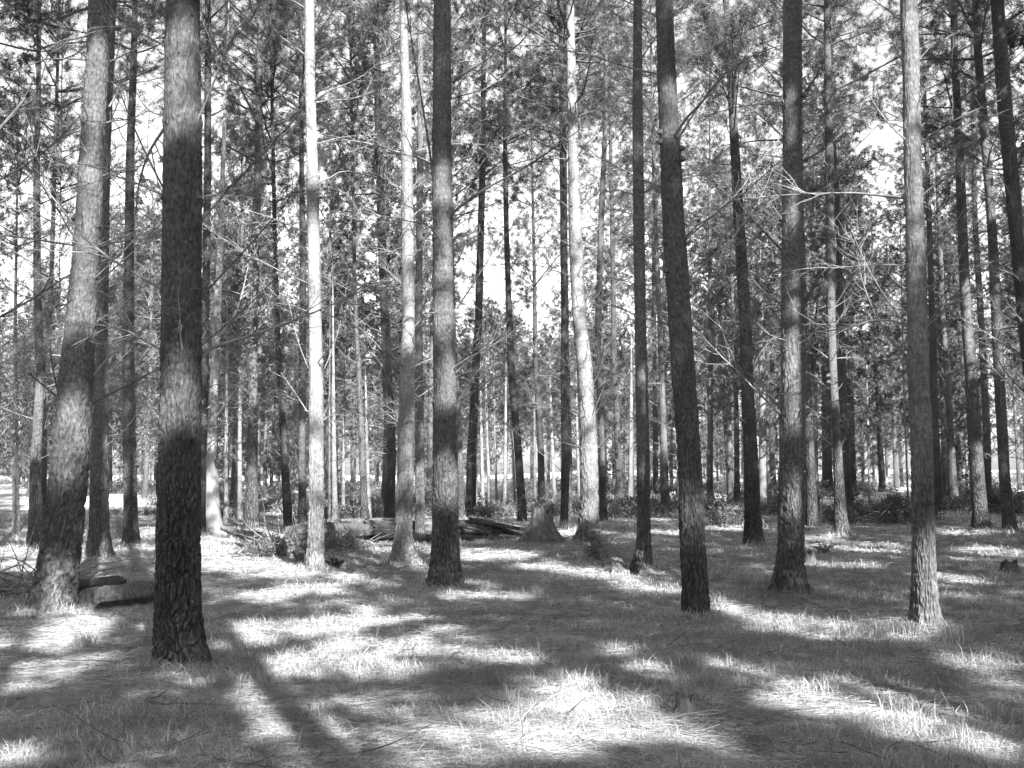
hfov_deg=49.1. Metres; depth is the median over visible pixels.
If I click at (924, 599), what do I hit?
pine tree
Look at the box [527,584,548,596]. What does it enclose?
grass tussock
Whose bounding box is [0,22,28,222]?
pine tree
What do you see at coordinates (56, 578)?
pine tree
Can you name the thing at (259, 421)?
pine tree
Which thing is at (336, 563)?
weed
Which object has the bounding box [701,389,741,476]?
pine tree
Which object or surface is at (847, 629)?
grass tussock
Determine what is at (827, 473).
pine tree
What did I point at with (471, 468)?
pine tree
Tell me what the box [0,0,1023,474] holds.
sky
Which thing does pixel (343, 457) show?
young pine
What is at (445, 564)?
pine tree
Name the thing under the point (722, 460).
pine tree
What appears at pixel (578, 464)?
young pine
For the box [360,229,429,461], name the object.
pine tree
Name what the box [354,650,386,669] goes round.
grass tussock
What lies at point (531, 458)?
pine tree
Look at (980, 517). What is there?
pine tree
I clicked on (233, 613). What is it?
fallen stick
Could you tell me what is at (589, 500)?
pine tree
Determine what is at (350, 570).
weed
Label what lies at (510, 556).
grass tussock
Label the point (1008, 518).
pine tree
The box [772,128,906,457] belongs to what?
pine tree
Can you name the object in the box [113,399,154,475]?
pine tree
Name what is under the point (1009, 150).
pine tree
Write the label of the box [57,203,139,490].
pine tree
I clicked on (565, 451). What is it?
pine tree
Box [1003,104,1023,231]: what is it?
pine tree
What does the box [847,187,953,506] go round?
young pine
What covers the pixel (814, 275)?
pine tree
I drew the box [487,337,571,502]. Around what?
young pine
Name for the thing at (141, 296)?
pine tree
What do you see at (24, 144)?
young pine
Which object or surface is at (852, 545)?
grass tussock
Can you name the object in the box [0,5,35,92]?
pine tree
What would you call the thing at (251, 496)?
pine tree
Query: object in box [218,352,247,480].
pine tree
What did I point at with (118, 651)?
fallen stick
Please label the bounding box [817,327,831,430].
pine tree
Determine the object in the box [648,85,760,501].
pine tree
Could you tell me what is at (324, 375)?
pine tree
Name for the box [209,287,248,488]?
pine tree
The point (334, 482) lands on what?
young pine
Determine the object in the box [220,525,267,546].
log slab
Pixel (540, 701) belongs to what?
fallen stick
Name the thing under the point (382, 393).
pine tree
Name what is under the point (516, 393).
pine tree
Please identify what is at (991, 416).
pine tree
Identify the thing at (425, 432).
pine tree
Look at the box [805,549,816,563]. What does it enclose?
stump
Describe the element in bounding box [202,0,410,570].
pine tree
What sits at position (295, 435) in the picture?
pine tree
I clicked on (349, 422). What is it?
pine tree
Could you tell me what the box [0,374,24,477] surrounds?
pine tree
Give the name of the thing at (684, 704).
stump
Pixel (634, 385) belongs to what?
pine tree
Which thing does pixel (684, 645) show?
fallen stick
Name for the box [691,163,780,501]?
pine tree
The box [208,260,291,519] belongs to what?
young pine
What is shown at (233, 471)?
pine tree
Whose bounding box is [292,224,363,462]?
pine tree
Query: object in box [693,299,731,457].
pine tree
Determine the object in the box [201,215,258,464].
pine tree
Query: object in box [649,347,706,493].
pine tree
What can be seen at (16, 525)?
young pine
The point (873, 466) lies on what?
pine tree
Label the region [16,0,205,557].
pine tree
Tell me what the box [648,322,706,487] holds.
pine tree
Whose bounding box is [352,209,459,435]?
pine tree
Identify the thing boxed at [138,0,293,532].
pine tree
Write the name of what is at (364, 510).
pine tree
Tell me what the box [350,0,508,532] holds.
pine tree
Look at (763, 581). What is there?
grass tussock
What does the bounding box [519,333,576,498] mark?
young pine
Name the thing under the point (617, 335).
pine tree
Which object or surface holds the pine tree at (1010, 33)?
on the ground at (116, 500)
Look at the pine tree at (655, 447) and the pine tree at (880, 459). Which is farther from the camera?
the pine tree at (880, 459)
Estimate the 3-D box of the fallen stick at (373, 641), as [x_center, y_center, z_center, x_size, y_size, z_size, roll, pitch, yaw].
[-1.208,2.203,9.709,0.092,0.306,0.222,-3,-5,32]
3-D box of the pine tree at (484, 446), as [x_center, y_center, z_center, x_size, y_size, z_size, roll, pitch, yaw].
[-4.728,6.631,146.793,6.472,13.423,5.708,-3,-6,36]
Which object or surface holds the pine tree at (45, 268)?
on the ground at (116, 500)
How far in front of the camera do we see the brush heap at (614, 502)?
43.01 m
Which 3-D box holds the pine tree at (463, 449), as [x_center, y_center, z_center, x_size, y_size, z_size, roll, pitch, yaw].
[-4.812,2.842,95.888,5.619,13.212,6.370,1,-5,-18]
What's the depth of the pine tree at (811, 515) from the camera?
32.35 m
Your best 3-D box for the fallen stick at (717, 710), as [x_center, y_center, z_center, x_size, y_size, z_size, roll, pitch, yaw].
[1.267,2.024,6.994,0.711,0.180,0.148,0,-4,0]
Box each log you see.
[78,575,126,594]
[78,581,154,610]
[285,532,305,563]
[324,517,524,544]
[572,516,633,576]
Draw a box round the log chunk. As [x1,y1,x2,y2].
[285,520,326,538]
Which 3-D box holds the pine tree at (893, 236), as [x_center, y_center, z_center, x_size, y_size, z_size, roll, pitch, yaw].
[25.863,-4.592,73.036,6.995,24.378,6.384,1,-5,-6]
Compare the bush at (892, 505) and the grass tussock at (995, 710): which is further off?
the bush at (892, 505)
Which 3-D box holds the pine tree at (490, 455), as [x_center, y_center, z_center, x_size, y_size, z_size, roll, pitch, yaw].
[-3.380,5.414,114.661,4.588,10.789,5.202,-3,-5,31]
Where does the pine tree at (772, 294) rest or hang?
on the ground at (116, 500)
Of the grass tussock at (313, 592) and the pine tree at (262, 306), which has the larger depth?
the pine tree at (262, 306)
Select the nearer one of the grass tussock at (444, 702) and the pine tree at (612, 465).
the grass tussock at (444, 702)
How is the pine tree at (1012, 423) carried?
on the ground at (116, 500)
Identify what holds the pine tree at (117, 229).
on the ground at (116, 500)
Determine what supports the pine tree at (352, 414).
on the ground at (116, 500)
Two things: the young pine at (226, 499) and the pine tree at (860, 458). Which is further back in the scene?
the pine tree at (860, 458)
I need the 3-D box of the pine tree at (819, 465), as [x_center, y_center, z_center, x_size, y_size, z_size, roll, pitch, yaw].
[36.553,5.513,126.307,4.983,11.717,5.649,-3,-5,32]
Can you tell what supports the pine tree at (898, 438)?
on the ground at (116, 500)
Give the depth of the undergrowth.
56.64 m
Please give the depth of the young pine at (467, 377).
43.91 m
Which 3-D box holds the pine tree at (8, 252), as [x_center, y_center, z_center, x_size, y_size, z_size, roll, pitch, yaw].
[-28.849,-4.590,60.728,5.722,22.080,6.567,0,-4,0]
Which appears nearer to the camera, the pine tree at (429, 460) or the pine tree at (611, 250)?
the pine tree at (611, 250)
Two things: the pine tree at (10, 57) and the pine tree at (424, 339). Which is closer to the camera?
the pine tree at (10, 57)
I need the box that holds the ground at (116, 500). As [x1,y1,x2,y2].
[0,470,1023,767]
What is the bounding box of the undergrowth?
[0,463,1023,518]
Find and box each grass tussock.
[55,628,106,648]
[223,670,257,689]
[293,587,326,597]
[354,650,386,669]
[428,695,466,712]
[475,581,497,593]
[497,552,523,560]
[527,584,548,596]
[645,673,678,687]
[666,647,711,671]
[709,590,728,605]
[751,575,770,587]
[791,674,846,697]
[830,620,859,638]
[843,541,863,549]
[857,691,943,717]
[858,618,890,640]
[882,615,927,636]
[923,617,989,646]
[961,695,1023,723]
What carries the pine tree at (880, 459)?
on the ground at (116, 500)
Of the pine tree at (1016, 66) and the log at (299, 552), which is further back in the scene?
the pine tree at (1016, 66)
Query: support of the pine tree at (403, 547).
on the ground at (116, 500)
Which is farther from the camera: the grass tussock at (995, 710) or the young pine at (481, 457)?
the young pine at (481, 457)
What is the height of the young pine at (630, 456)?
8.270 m
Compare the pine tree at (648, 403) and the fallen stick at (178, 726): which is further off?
the pine tree at (648, 403)
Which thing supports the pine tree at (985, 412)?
on the ground at (116, 500)
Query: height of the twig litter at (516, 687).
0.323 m
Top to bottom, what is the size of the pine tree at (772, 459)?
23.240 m
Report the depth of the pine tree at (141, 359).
99.14 m
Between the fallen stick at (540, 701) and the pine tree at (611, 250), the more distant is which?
the pine tree at (611, 250)
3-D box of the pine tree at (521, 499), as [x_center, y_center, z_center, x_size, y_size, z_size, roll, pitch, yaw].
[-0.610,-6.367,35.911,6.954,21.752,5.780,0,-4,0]
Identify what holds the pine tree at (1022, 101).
on the ground at (116, 500)
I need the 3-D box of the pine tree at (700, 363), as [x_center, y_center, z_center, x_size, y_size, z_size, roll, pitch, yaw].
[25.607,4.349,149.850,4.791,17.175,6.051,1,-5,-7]
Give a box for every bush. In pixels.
[629,496,636,513]
[818,475,964,525]
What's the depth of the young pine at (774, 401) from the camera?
91.17 m
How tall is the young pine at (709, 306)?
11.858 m
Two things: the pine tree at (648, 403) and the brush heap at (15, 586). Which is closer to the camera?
the brush heap at (15, 586)
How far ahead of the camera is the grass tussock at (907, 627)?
10.78 m
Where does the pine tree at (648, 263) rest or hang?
on the ground at (116, 500)
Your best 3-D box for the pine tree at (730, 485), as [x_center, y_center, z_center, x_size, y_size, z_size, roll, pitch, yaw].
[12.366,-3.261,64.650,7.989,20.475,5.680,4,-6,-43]
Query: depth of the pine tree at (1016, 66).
35.27 m
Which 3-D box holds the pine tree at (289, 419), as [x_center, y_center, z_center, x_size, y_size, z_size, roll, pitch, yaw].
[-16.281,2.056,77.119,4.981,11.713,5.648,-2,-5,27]
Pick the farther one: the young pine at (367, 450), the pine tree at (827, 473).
the pine tree at (827, 473)
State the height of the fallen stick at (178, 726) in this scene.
0.130 m
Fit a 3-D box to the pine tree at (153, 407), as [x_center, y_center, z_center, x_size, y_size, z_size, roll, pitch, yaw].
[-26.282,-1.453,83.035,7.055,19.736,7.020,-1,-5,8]
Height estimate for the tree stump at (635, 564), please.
0.391 m
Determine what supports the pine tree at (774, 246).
on the ground at (116, 500)
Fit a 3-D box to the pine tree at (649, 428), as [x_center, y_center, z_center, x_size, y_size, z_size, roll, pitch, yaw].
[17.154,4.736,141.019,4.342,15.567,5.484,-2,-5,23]
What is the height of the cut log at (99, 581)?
0.250 m
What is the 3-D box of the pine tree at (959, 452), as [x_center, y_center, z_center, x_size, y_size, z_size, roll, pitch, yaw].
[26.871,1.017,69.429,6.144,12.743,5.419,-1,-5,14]
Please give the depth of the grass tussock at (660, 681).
8.19 m
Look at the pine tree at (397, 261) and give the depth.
52.61 m
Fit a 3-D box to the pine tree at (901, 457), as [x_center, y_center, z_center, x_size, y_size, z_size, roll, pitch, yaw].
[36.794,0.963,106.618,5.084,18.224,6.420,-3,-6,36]
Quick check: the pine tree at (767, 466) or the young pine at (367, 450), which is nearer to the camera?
the young pine at (367, 450)
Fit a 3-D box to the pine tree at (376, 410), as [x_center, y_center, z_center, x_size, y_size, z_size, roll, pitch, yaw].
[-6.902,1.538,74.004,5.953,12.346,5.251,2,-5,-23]
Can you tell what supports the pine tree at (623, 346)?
on the ground at (116, 500)
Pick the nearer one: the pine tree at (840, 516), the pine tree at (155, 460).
the pine tree at (840, 516)
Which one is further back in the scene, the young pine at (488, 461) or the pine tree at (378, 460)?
the pine tree at (378, 460)
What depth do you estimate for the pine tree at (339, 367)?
66.09 m
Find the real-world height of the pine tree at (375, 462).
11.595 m
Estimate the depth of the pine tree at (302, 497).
34.10 m
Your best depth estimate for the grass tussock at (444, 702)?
7.48 m
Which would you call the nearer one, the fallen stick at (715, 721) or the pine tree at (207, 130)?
the fallen stick at (715, 721)
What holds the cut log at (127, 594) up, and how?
on the ground at (116, 500)
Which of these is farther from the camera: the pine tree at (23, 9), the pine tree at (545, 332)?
the pine tree at (545, 332)
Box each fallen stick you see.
[98,647,140,659]
[144,694,179,702]
[170,704,198,733]
[212,613,253,618]
[361,619,381,655]
[388,643,416,663]
[397,560,416,568]
[444,636,474,662]
[517,687,570,722]
[540,636,567,655]
[662,695,768,721]
[668,637,701,653]
[694,719,757,730]
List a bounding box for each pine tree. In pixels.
[0,0,43,35]
[0,0,93,389]
[0,0,163,519]
[0,0,164,546]
[0,0,202,613]
[0,0,206,545]
[0,0,398,666]
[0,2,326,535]
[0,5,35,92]
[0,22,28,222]
[0,49,13,137]
[0,98,32,237]
[0,146,32,294]
[0,289,25,453]
[0,314,56,496]
[0,329,60,477]
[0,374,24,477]
[6,277,62,449]
[9,327,34,485]
[12,255,67,392]
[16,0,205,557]
[47,210,156,405]
[50,280,108,415]
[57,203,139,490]
[108,179,161,496]
[108,243,153,461]
[108,291,143,450]
[109,190,160,463]
[111,237,161,464]
[112,426,121,468]
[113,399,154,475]
[131,0,415,527]
[135,153,225,334]
[136,356,158,485]
[137,0,334,530]
[137,232,158,461]
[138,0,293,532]
[200,0,400,523]
[201,114,306,498]
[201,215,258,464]
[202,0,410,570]
[202,99,306,508]
[202,178,292,506]
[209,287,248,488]
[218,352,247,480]
[221,209,292,466]
[222,295,308,495]
[228,338,308,493]
[261,385,308,485]
[269,346,308,480]
[271,133,401,503]
[271,247,363,464]
[271,325,308,485]
[277,0,464,517]
[279,0,484,517]
[286,318,323,464]
[289,406,308,475]
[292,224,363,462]
[293,221,392,497]
[305,0,521,563]
[306,68,465,499]
[306,397,356,485]
[323,337,372,479]
[338,342,377,479]
[340,334,374,465]
[349,0,577,588]
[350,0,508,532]
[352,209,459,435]
[354,402,382,480]
[356,334,398,484]
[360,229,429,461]
[361,327,427,442]
[367,318,414,453]
[368,318,428,479]
[370,0,531,518]
[390,0,598,520]
[390,105,487,493]
[413,0,546,516]
[414,309,461,465]
[414,379,427,481]
[426,344,491,480]
[456,324,489,467]
[460,7,604,502]
[462,387,507,480]
[463,300,503,457]
[463,399,502,471]
[471,0,655,529]
[476,0,632,525]
[485,0,669,541]
[487,305,532,481]
[491,322,542,478]
[492,377,535,462]
[518,0,657,520]
[518,324,545,480]
[522,0,803,616]
[528,322,560,482]
[538,322,579,458]
[547,381,598,480]
[549,34,661,499]
[549,222,650,488]
[570,304,634,465]
[570,308,626,478]
[573,0,758,565]
[577,0,727,512]
[594,96,697,495]
[595,345,652,489]
[596,307,650,479]
[609,95,720,494]
[621,313,705,466]
[626,366,659,455]
[627,380,659,479]
[628,336,658,445]
[629,337,668,482]
[642,0,826,546]
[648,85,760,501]
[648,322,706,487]
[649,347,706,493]
[667,0,892,594]
[676,0,898,526]
[686,155,780,500]
[687,154,777,484]
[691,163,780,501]
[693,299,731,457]
[695,57,835,503]
[695,203,777,460]
[695,358,715,478]
[700,388,733,481]
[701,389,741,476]
[713,322,755,481]
[714,0,898,507]
[727,45,894,508]
[734,0,1023,628]
[734,137,877,437]
[736,178,781,489]
[740,283,780,459]
[750,0,987,536]
[752,127,888,457]
[753,279,780,479]
[755,343,821,474]
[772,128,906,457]
[807,140,867,489]
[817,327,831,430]
[818,414,855,472]
[824,152,899,495]
[845,0,1023,530]
[845,338,870,447]
[846,0,1022,510]
[846,353,890,483]
[847,207,908,491]
[853,0,1023,527]
[853,224,909,487]
[855,138,971,442]
[855,340,895,484]
[869,97,1007,496]
[871,302,909,485]
[884,366,909,477]
[886,190,1013,495]
[888,342,967,477]
[894,306,995,481]
[906,218,990,485]
[922,0,1023,461]
[924,8,1022,488]
[945,146,1023,455]
[953,324,1009,431]
[953,377,1010,470]
[973,196,1023,458]
[974,274,1023,489]
[981,0,1023,176]
[984,19,1023,149]
[986,147,1023,257]
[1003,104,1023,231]
[1003,340,1023,480]
[1005,18,1023,67]
[1005,374,1022,476]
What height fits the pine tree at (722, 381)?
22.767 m
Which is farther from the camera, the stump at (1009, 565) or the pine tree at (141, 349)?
the pine tree at (141, 349)
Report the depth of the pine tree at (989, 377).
105.69 m
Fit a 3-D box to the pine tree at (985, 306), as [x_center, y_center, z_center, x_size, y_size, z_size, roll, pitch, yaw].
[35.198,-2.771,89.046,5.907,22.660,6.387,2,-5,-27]
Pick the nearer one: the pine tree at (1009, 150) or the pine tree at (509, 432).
the pine tree at (1009, 150)
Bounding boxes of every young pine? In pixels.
[0,0,152,473]
[0,66,80,532]
[152,215,308,523]
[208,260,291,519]
[274,250,379,519]
[281,292,372,518]
[292,276,375,512]
[327,309,427,517]
[423,328,518,506]
[457,290,545,505]
[458,330,505,501]
[461,307,545,502]
[463,326,547,503]
[481,343,545,501]
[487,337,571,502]
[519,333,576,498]
[535,347,612,496]
[595,330,667,498]
[646,267,717,495]
[718,281,758,487]
[753,273,780,481]
[825,258,906,504]
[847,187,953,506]
[928,279,978,487]
[937,278,980,490]
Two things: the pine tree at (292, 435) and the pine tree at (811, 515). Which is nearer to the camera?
the pine tree at (811, 515)
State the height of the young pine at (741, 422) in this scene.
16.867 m
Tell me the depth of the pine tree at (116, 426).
84.29 m
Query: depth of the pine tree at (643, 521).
18.74 m
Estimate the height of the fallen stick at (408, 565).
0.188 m
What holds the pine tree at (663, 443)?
on the ground at (116, 500)
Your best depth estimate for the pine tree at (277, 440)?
129.15 m
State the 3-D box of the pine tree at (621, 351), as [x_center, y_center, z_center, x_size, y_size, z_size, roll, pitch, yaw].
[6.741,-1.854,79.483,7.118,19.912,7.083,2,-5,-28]
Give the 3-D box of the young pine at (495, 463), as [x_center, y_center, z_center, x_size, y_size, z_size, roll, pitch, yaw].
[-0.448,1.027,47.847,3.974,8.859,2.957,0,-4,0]
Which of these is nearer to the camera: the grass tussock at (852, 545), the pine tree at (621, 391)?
the grass tussock at (852, 545)
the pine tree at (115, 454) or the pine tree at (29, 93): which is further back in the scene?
the pine tree at (115, 454)
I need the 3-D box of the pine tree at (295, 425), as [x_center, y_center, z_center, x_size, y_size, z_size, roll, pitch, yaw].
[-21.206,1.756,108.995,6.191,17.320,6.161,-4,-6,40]
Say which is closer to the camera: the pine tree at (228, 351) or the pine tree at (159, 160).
the pine tree at (228, 351)
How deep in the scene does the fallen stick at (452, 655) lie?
9.45 m
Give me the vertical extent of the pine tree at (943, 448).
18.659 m
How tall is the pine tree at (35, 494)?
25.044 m
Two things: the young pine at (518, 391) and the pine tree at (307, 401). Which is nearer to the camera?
the young pine at (518, 391)
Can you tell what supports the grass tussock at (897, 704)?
on the ground at (116, 500)
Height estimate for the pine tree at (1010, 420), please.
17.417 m
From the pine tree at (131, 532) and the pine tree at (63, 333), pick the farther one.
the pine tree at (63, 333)
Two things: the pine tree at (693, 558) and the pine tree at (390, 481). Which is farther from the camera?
the pine tree at (390, 481)
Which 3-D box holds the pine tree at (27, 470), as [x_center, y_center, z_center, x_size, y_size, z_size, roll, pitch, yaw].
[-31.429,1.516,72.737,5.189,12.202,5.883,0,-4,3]
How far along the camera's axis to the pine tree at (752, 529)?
24.40 m
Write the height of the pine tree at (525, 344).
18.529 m
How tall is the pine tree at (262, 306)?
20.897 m
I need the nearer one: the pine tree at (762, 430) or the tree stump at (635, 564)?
the tree stump at (635, 564)
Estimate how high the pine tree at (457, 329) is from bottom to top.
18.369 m
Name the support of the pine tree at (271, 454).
on the ground at (116, 500)
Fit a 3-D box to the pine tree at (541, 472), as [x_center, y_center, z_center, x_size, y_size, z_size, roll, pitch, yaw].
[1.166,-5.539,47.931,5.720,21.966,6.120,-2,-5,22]
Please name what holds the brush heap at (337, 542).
on the ground at (116, 500)
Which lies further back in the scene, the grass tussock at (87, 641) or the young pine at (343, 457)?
the young pine at (343, 457)
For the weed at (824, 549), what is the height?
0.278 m
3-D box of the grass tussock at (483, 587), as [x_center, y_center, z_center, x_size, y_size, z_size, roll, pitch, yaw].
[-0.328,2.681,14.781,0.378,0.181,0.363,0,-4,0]
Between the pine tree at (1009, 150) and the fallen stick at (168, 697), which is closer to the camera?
the fallen stick at (168, 697)
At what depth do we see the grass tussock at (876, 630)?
10.60 m
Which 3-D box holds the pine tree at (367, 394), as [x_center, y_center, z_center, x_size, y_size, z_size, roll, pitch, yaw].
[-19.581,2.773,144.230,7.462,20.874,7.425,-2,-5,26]
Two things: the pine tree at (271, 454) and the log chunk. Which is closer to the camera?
the log chunk
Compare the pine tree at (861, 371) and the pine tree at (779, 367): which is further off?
the pine tree at (779, 367)
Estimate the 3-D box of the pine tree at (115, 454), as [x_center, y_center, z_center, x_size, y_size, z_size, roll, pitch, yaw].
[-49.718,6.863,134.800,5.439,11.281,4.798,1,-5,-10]
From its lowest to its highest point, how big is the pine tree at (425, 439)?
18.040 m
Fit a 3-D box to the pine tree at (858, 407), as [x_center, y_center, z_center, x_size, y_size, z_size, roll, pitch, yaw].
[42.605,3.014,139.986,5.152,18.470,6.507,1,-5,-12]
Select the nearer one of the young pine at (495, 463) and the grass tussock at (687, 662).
the grass tussock at (687, 662)
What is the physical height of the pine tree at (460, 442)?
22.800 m
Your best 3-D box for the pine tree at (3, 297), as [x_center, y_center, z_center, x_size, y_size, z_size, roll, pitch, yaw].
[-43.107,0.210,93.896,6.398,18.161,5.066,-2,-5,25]
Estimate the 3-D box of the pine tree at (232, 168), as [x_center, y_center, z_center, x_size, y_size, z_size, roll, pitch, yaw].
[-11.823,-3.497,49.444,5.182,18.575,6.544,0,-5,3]
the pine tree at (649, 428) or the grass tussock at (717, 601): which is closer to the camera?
the grass tussock at (717, 601)
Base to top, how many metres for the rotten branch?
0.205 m
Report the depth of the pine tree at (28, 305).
77.35 m
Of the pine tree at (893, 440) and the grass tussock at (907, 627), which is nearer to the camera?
the grass tussock at (907, 627)
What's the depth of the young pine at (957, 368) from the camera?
80.34 m
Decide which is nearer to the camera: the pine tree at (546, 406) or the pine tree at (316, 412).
the pine tree at (316, 412)
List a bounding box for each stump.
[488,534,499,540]
[516,503,567,543]
[629,549,643,573]
[671,691,700,720]
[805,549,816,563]
[998,559,1022,573]
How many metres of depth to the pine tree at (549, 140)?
33.11 m
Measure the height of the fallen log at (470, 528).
0.640 m
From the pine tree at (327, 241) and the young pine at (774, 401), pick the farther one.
the young pine at (774, 401)
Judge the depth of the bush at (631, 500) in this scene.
42.08 m
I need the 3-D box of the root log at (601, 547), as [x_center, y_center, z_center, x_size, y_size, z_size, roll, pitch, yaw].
[1.540,3.041,20.721,0.653,0.965,6.738,0,-4,-1]
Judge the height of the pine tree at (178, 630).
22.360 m
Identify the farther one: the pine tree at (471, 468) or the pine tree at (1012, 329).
the pine tree at (1012, 329)
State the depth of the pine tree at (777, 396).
82.45 m
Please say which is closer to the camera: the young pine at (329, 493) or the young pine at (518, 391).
the young pine at (329, 493)
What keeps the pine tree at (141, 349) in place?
on the ground at (116, 500)
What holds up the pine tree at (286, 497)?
on the ground at (116, 500)
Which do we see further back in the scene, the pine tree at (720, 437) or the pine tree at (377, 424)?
the pine tree at (720, 437)
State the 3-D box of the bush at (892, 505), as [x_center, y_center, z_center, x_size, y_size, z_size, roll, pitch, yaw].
[11.184,3.574,34.033,4.675,1.698,3.826,0,-4,0]
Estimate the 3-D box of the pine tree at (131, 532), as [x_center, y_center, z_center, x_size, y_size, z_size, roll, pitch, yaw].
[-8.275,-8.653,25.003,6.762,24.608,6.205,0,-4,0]
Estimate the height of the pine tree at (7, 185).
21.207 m
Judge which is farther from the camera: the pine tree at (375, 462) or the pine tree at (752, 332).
the pine tree at (375, 462)
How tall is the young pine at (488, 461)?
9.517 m
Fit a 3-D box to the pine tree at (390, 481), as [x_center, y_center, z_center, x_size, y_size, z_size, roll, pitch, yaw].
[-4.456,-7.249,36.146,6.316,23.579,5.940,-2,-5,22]
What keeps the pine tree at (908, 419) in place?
on the ground at (116, 500)
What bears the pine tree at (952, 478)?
on the ground at (116, 500)
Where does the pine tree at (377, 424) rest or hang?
on the ground at (116, 500)
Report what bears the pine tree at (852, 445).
on the ground at (116, 500)
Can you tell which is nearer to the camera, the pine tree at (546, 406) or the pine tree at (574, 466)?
the pine tree at (574, 466)
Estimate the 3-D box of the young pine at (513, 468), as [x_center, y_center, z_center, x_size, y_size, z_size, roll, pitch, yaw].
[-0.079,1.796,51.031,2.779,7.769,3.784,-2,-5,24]
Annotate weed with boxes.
[325,554,345,567]
[341,566,355,573]
[811,540,836,552]
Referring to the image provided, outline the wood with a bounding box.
[0,327,1022,480]
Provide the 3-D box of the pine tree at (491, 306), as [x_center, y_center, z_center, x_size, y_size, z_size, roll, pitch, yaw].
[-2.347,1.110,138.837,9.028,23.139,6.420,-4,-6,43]
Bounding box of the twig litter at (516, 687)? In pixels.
[0,517,1023,767]
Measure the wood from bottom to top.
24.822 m
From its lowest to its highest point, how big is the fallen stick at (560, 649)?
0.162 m
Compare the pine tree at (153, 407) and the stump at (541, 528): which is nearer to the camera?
the stump at (541, 528)
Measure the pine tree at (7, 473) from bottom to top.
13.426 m
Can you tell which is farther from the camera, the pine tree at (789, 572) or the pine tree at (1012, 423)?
the pine tree at (1012, 423)
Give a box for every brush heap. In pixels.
[0,506,140,596]
[202,504,376,560]
[292,495,394,553]
[598,492,635,508]
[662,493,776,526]
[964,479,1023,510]
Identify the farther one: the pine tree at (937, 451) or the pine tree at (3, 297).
the pine tree at (3, 297)
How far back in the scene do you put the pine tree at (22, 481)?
123.11 m
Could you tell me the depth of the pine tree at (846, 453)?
36.70 m
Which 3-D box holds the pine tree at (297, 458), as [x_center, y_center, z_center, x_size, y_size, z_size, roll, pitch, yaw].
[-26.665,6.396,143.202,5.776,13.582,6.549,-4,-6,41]
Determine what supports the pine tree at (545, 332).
on the ground at (116, 500)
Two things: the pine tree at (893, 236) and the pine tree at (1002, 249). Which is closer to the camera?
the pine tree at (1002, 249)
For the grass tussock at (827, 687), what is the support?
on the ground at (116, 500)
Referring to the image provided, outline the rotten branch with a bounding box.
[253,528,284,538]
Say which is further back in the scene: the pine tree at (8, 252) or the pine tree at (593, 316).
the pine tree at (593, 316)
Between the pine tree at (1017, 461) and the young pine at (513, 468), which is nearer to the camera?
the young pine at (513, 468)
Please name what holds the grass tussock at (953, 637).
on the ground at (116, 500)
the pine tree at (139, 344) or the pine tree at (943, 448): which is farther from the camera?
the pine tree at (139, 344)
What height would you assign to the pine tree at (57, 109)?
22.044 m
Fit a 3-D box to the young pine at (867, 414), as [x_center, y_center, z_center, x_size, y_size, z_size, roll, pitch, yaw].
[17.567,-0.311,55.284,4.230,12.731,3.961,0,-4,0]
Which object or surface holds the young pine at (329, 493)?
on the ground at (116, 500)
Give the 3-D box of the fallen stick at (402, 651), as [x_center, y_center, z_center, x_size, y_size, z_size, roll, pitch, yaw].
[-0.913,2.216,9.298,0.196,0.199,0.231,-1,-5,16]
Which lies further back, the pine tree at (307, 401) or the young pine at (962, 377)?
the pine tree at (307, 401)
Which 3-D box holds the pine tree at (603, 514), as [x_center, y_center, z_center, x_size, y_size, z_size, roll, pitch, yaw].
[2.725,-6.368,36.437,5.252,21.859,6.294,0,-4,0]
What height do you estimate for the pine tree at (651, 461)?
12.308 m
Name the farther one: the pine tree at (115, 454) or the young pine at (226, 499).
the pine tree at (115, 454)
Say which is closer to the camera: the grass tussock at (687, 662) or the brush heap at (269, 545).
the grass tussock at (687, 662)

